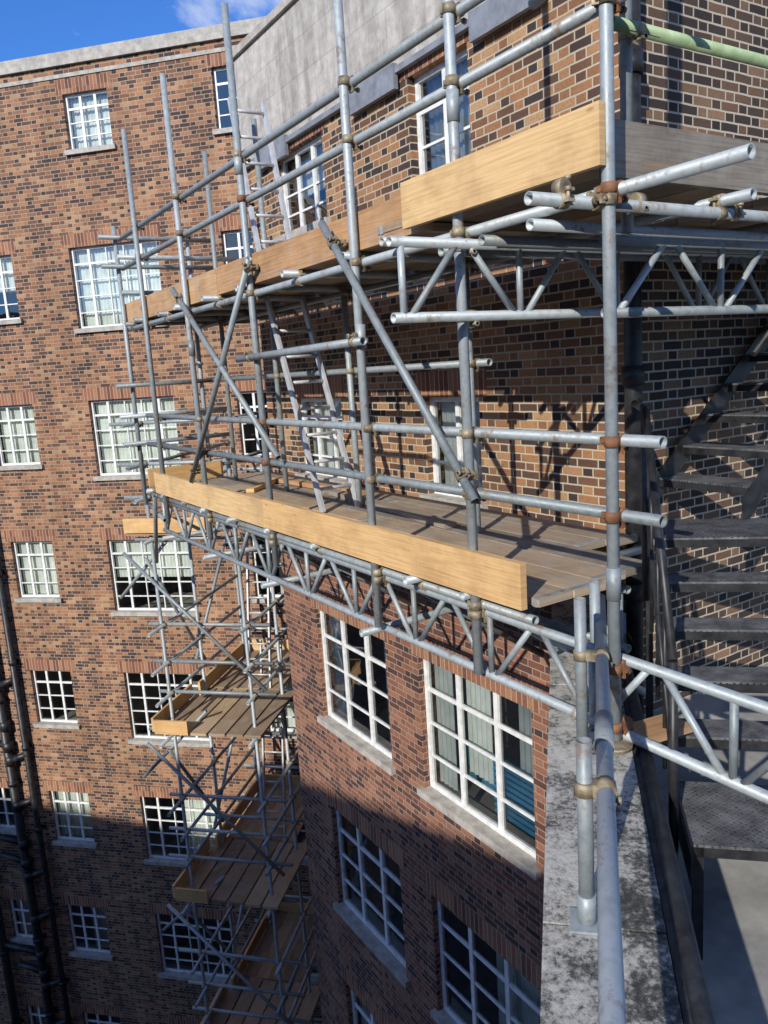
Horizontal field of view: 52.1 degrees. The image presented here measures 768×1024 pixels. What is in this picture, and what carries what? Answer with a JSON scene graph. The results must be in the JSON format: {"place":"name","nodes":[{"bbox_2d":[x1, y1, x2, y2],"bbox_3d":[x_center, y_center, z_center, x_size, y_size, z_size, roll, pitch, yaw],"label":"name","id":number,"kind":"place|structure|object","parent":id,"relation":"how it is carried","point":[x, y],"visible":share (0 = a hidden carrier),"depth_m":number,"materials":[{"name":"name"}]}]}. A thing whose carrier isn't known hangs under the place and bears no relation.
{"place":"outdoors","nodes":[
{"label":"outdoors","id":0,"kind":"place"},
{"bbox_2d":[0,0,281,61],"label":"sky","id":1,"kind":"structure","parent":0,"point":[28,28],"materials":[{"name":"blue"}]},
{"bbox_2d":[97,0,767,1023],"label":"scaffolding","id":2,"kind":"object","parent":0,"point":[593,180],"visible":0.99,"depth_m":4.13,"materials":[{"name":"metal"}]},
{"bbox_2d":[227,97,291,251],"bbox_3d":[-1.069,-2.840,7.026,0.346,1.714,0.478,-10,12,-31],"label":"ladder","id":3,"kind":"object","parent":2,"relation":"on","point":[273,164],"visible":0.61,"depth_m":7.05,"materials":[{"name":"metal"}]},
{"bbox_2d":[265,295,358,512],"bbox_3d":[-0.620,-0.958,6.765,0.366,1.843,0.796,-10,12,-31],"label":"ladder","id":4,"kind":"object","parent":2,"relation":"on","point":[297,409],"visible":0.97,"depth_m":6.75,"materials":[{"name":"metal"}]},
{"bbox_2d":[623,612,625,633],"bbox_3d":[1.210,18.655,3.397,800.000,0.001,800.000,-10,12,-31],"label":"ground","id":5,"kind":"structure","parent":0,"point":[624,622],"depth_m":56.45,"materials":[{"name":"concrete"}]},
{"bbox_2d":[0,35,321,1023],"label":"court wall","id":6,"kind":"structure","parent":5,"relation":"on","point":[50,193],"depth_m":14.51,"materials":[{"name":"brown brick"}]},
{"bbox_2d":[0,675,65,1023],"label":"drainpipe","id":7,"kind":"object","parent":6,"relation":"attached to","point":[24,859],"visible":1,"depth_m":16.42,"materials":[{"name":"black metal"}]},
{"bbox_2d":[0,564,71,1023],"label":"drainpipe","id":8,"kind":"object","parent":6,"relation":"attached to","point":[26,746],"visible":1,"depth_m":15.92,"materials":[{"name":"black metal"}]},
{"bbox_2d":[0,51,265,1023],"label":"court window lintels","id":9,"kind":"object","parent":6,"relation":"attached to","point":[90,239],"visible":0.58,"depth_m":14.83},
{"bbox_2d":[0,16,265,87],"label":"court wall coping","id":10,"kind":"object","parent":6,"relation":"on","point":[134,46],"depth_m":12.78,"materials":[{"name":"stone"}]},
{"bbox_2d":[0,67,317,1023],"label":"court window frames","id":11,"kind":"structure","parent":6,"relation":"in","point":[118,595],"depth_m":14.83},
{"bbox_2d":[0,126,317,984],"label":"court window sills","id":12,"kind":"structure","parent":6,"relation":"attached to","point":[166,974],"depth_m":15.14,"materials":[{"name":"grey stone"}]},
{"bbox_2d":[0,71,317,1023],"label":"window","id":13,"kind":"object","parent":6,"relation":"attached to","point":[142,589],"visible":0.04,"depth_m":16.31,"materials":[{"name":"black glass"}]},
{"bbox_2d":[0,94,317,1023],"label":"court window curtains","id":14,"kind":"object","parent":13,"relation":"attached to","point":[120,434],"visible":0.49,"depth_m":14.45,"materials":[{"name":"white fabric"}]},
{"bbox_2d":[109,410,321,1023],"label":"scaffold tower","id":15,"kind":"structure","parent":5,"relation":"on","point":[236,700],"depth_m":11.85,"materials":[{"name":"metal"}]},
{"bbox_2d":[245,532,271,687],"bbox_3d":[-1.964,1.131,12.248,0.366,3.161,0.659,-1,11,13],"label":"ladder","id":16,"kind":"object","parent":15,"relation":"on","point":[249,613],"visible":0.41,"depth_m":12.24,"materials":[{"name":"metal"}]},
{"bbox_2d":[259,640,285,839],"bbox_3d":[-1.798,3.683,12.713,0.366,3.161,0.659,-1,11,13],"label":"ladder","id":17,"kind":"object","parent":15,"relation":"on","point":[282,752],"visible":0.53,"depth_m":12.69,"materials":[{"name":"metal"}]},
{"bbox_2d":[281,546,551,1023],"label":"wall","id":18,"kind":"structure","parent":5,"relation":"on","point":[499,894],"depth_m":8.50,"materials":[{"name":"red brick"}]},
{"bbox_2d":[310,591,541,1023],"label":"window lintels","id":19,"kind":"structure","parent":18,"relation":"attached to","point":[529,970],"depth_m":7.76,"materials":[{"name":"brick"}]},
{"bbox_2d":[317,715,540,1023],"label":"window sills","id":20,"kind":"structure","parent":18,"relation":"attached to","point":[509,851],"depth_m":8.45,"materials":[{"name":"stone"}]},
{"bbox_2d":[320,611,540,1023],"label":"window frames","id":21,"kind":"structure","parent":18,"relation":"attached to","point":[499,827],"depth_m":8.01,"materials":[{"name":"white paint"}]},
{"bbox_2d":[247,0,625,612],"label":"wall","id":22,"kind":"structure","parent":18,"relation":"on","point":[544,374],"depth_m":5.99,"materials":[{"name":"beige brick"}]},
{"bbox_2d":[287,58,466,483],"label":"window","id":23,"kind":"structure","parent":22,"relation":"attached to","point":[310,216],"depth_m":8.95,"materials":[{"name":"glass"}]},
{"bbox_2d":[291,61,482,487],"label":"window curtains","id":24,"kind":"object","parent":23,"relation":"attached to","point":[436,120],"depth_m":6.98,"materials":[{"name":"white fabric"}]},
{"bbox_2d":[281,48,481,497],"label":"window frames","id":25,"kind":"structure","parent":22,"relation":"attached to","point":[422,79],"depth_m":7.14,"materials":[{"name":"white paint"}]},
{"bbox_2d":[275,217,487,508],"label":"window sills","id":26,"kind":"structure","parent":22,"relation":"attached to","point":[310,227],"depth_m":8.12,"materials":[{"name":"stone"}]},
{"bbox_2d":[288,31,486,397],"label":"window lintels","id":27,"kind":"structure","parent":22,"relation":"attached to","point":[445,383],"depth_m":6.83,"materials":[{"name":"brick"}]},
{"bbox_2d":[245,0,530,170],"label":"lead flashing","id":28,"kind":"object","parent":22,"relation":"attached to","point":[486,18],"visible":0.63,"depth_m":6.55,"materials":[{"name":"grey metal"}]},
{"bbox_2d":[234,0,486,158],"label":"stone attic","id":29,"kind":"object","parent":28,"relation":"on","point":[285,66],"visible":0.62,"depth_m":7.67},
{"bbox_2d":[232,0,295,61],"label":"attic coping","id":30,"kind":"object","parent":29,"relation":"on","point":[271,17],"depth_m":8.35,"materials":[{"name":"stone"}]},
{"bbox_2d":[618,0,644,715],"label":"drainpipe","id":31,"kind":"object","parent":22,"relation":"attached to","point":[633,374],"visible":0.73,"depth_m":4.91,"materials":[{"name":"black metal"}]},
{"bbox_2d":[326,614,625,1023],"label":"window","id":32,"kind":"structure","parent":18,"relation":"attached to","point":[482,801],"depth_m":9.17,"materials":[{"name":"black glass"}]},
{"bbox_2d":[329,615,540,1023],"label":"window curtains","id":33,"kind":"object","parent":32,"relation":"attached to","point":[480,736],"depth_m":7.52,"materials":[{"name":"white fabric"}]},
{"bbox_2d":[465,737,534,837],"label":"window blinds","id":34,"kind":"object","parent":32,"relation":"attached to","point":[517,794],"depth_m":7.01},
{"bbox_2d":[644,663,767,1023],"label":"roof terrace","id":35,"kind":"structure","parent":0,"point":[735,937],"depth_m":3.55,"materials":[{"name":"concrete"}]},
{"bbox_2d":[606,603,715,1023],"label":"felt upstand","id":36,"kind":"object","parent":35,"relation":"on","point":[695,1003],"depth_m":2.51,"materials":[{"name":"black"}]},
{"bbox_2d":[631,321,767,960],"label":"fire escape staircase","id":37,"kind":"structure","parent":35,"relation":"on","point":[723,821],"depth_m":3.90,"materials":[{"name":"black metal"}]},
{"bbox_2d":[641,0,767,714],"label":"stair wall","id":38,"kind":"structure","parent":35,"relation":"on","point":[689,362],"depth_m":5.34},
{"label":"parapet wall","id":39,"kind":"object","parent":35,"relation":"on","visible":0},
{"bbox_2d":[540,596,682,1023],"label":"coping","id":40,"kind":"object","parent":39,"relation":"on","point":[569,984],"visible":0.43,"depth_m":2.50,"materials":[{"name":"concrete"}]}
]}

